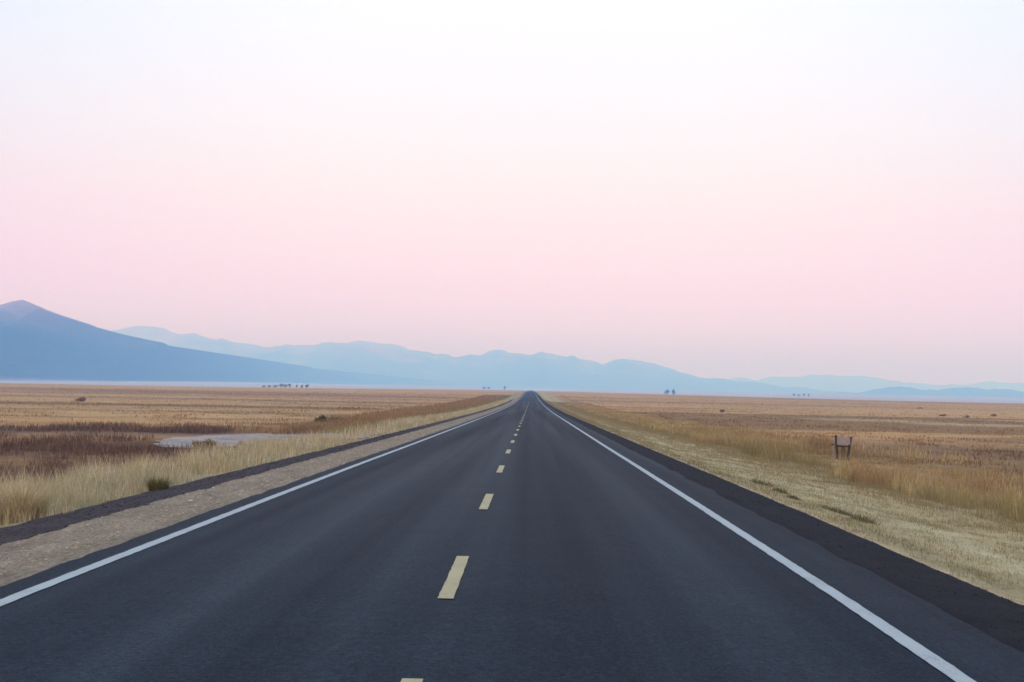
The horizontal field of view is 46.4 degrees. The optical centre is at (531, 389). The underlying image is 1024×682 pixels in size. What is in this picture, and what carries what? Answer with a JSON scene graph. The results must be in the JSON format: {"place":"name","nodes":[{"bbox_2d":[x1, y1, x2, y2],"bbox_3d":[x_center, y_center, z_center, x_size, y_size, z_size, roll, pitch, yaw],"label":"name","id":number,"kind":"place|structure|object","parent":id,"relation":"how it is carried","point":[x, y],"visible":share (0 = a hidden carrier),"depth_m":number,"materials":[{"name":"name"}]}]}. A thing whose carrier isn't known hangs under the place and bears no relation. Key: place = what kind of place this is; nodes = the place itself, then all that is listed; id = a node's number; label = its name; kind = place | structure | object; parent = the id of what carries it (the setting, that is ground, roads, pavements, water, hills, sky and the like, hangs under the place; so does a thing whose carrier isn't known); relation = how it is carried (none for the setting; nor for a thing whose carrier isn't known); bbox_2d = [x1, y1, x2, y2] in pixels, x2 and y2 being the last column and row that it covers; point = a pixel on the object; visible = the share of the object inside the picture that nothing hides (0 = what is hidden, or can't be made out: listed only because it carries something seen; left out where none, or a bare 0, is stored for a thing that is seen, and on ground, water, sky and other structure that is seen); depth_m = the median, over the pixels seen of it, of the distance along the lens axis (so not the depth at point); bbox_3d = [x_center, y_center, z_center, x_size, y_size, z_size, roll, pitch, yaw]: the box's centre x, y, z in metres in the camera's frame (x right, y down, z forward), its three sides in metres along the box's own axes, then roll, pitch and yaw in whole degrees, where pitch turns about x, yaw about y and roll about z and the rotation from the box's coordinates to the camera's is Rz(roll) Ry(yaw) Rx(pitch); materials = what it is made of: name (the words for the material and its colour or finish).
{"place":"outdoors","nodes":[
{"label":"outdoors","id":0,"kind":"place"},
{"bbox_2d":[0,426,446,574],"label":"gravel","id":1,"kind":"structure","parent":0,"point":[132,526],"depth_m":17.19,"materials":[{"name":"beige gravel"}]},
{"bbox_2d":[0,300,481,386],"bbox_3d":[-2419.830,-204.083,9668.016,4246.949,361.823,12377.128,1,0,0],"label":"mountain","id":2,"kind":"structure","parent":0,"point":[38,343],"depth_m":5689.82,"materials":[{"name":"blue stone"}]},
{"bbox_2d":[0,399,512,545],"bbox_3d":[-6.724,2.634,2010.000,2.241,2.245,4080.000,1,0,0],"label":"soil bank","id":3,"kind":"structure","parent":0,"point":[54,524],"depth_m":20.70,"materials":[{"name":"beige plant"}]},
{"bbox_2d":[0,427,427,542],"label":"soil clods","id":4,"kind":"object","parent":3,"relation":"on","point":[204,480],"visible":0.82,"depth_m":20.85,"materials":[{"name":"soil"}]},
{"bbox_2d":[0,393,523,586],"bbox_3d":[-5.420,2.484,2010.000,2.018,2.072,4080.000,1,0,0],"label":"gravel shoulder","id":5,"kind":"object","parent":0,"point":[7,577],"visible":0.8,"depth_m":16.18},
{"bbox_2d":[155,433,382,447],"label":"dirt track","id":6,"kind":"structure","parent":0,"point":[176,441],"depth_m":67.26,"materials":[{"name":"grey soil"}]},
{"bbox_2d":[112,326,853,393],"bbox_3d":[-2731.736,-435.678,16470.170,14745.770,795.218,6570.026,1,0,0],"label":"mountain","id":7,"kind":"structure","parent":0,"point":[501,369],"depth_m":15522.16,"materials":[{"name":"blue stone"}]},
{"bbox_2d":[0,390,1023,681],"bbox_3d":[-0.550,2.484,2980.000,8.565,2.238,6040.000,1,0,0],"label":"road","id":8,"kind":"structure","parent":0,"point":[530,536],"depth_m":10.12,"materials":[{"name":"black asphalt"}]},
{"bbox_2d":[0,381,1023,604],"bbox_3d":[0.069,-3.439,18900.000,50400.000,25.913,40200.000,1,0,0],"label":"ground","id":9,"kind":"structure","parent":0,"point":[989,404],"depth_m":168.67,"materials":[{"name":"beige plant"}]},
{"bbox_2d":[0,478,75,523],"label":"grass tussock","id":10,"kind":"object","parent":9,"relation":"on","point":[21,502],"depth_m":18.03,"materials":[{"name":"beige plant"}]},
{"bbox_2d":[74,396,85,401],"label":"sagebrush","id":11,"kind":"object","parent":9,"relation":"on","point":[81,399],"visible":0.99,"depth_m":245.93,"materials":[{"name":"brown plant"}]},
{"bbox_2d":[138,474,174,490],"bbox_3d":[-7.175,1.805,23.016,1.071,0.360,1.050,1,0,-29],"label":"grass tussock","id":12,"kind":"object","parent":9,"relation":"on","point":[154,485],"depth_m":22.89,"materials":[{"name":"green plant"}]},
{"bbox_2d":[0,420,323,486],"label":"dark undergrowth","id":13,"kind":"object","parent":9,"relation":"on","point":[187,428],"visible":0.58,"depth_m":52.96,"materials":[{"name":"brown plant"}]},
{"bbox_2d":[192,438,217,451],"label":"bush","id":14,"kind":"object","parent":9,"relation":"on","point":[201,442],"visible":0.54,"depth_m":51.80,"materials":[{"name":"beige plant"}]},
{"bbox_2d":[314,414,326,423],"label":"bush","id":15,"kind":"object","parent":9,"relation":"on","point":[319,419],"visible":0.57,"depth_m":105.63,"materials":[{"name":"brown plant"}]},
{"bbox_2d":[230,395,511,434],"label":"rust grass","id":16,"kind":"structure","parent":9,"relation":"on","point":[420,410],"depth_m":129.49,"materials":[{"name":"brown plant"}]},
{"bbox_2d":[0,386,1023,487],"bbox_3d":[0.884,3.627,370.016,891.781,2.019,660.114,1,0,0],"label":"field stubble","id":17,"kind":"object","parent":9,"relation":"on","point":[801,433],"visible":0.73,"depth_m":137.54,"materials":[{"name":"brown plant"}]},
{"bbox_2d":[747,477,772,486],"bbox_3d":[5.677,2.266,29.476,0.616,0.242,1.398,1,0,0],"label":"roadside weed","id":18,"kind":"object","parent":9,"relation":"on","point":[759,482],"visible":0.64,"depth_m":29.39,"materials":[{"name":"green plant"}]},
{"bbox_2d":[773,486,790,494],"bbox_3d":[5.544,2.229,26.624,0.382,0.174,0.918,1,0,-10],"label":"roadside weed","id":19,"kind":"object","parent":9,"relation":"on","point":[782,491],"visible":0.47,"depth_m":26.46,"materials":[{"name":"green plant"}]},
{"bbox_2d":[545,400,1023,604],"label":"mown grass","id":20,"kind":"structure","parent":9,"relation":"on","point":[670,436],"depth_m":31.91,"materials":[{"name":"beige plant"}]},
{"bbox_2d":[562,402,1023,522],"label":"golden grass","id":21,"kind":"structure","parent":9,"relation":"on","point":[754,441],"depth_m":53.62,"materials":[{"name":"beige plant"}]},
{"bbox_2d":[786,494,802,500],"bbox_3d":[5.417,2.212,24.589,0.289,0.130,0.742,1,0,-8],"label":"roadside weed","id":22,"kind":"object","parent":9,"relation":"on","point":[794,497],"visible":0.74,"depth_m":24.59,"materials":[{"name":"green plant"}]},
{"bbox_2d":[816,504,856,516],"bbox_3d":[5.714,2.238,22.415,0.454,0.191,1.642,1,0,-7],"label":"roadside weed","id":23,"kind":"object","parent":9,"relation":"on","point":[838,511],"visible":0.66,"depth_m":22.24,"materials":[{"name":"green plant"}]},
{"bbox_2d":[831,435,851,459],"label":"wooden stand","id":24,"kind":"object","parent":9,"relation":"on","point":[843,440],"visible":0.82,"depth_m":58.94,"materials":[{"name":"brown wood"}]},
{"bbox_2d":[847,511,883,524],"bbox_3d":[5.717,2.212,20.654,0.553,0.223,0.841,1,0,-19],"label":"roadside weed","id":25,"kind":"object","parent":9,"relation":"on","point":[864,519],"visible":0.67,"depth_m":20.53,"materials":[{"name":"green plant"}]},
{"bbox_2d":[0,0,1023,384],"label":"sky","id":26,"kind":"structure","parent":0,"point":[709,189],"materials":[{"name":"pink"}]},
{"bbox_2d":[537,394,1023,651],"bbox_3d":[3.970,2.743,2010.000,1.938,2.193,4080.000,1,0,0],"label":"cinder shoulder","id":27,"kind":"object","parent":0,"point":[970,605],"visible":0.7,"depth_m":13.18},
{"bbox_2d":[606,434,1023,640],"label":"cinders","id":28,"kind":"object","parent":27,"relation":"on","point":[845,543],"visible":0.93,"depth_m":14.27,"materials":[{"name":"gravel"}]},
{"bbox_2d":[730,375,1023,392],"bbox_3d":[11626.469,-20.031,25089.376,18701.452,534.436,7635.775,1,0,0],"label":"mountain","id":29,"kind":"structure","parent":0,"point":[856,384],"depth_m":24426.55,"materials":[{"name":"blue stone"}]},
{"bbox_2d":[820,386,1023,397],"bbox_3d":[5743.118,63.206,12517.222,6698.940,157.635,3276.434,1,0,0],"label":"mountain","id":30,"kind":"structure","parent":0,"point":[963,392],"depth_m":11988.98,"materials":[{"name":"blue stone"}]}
]}

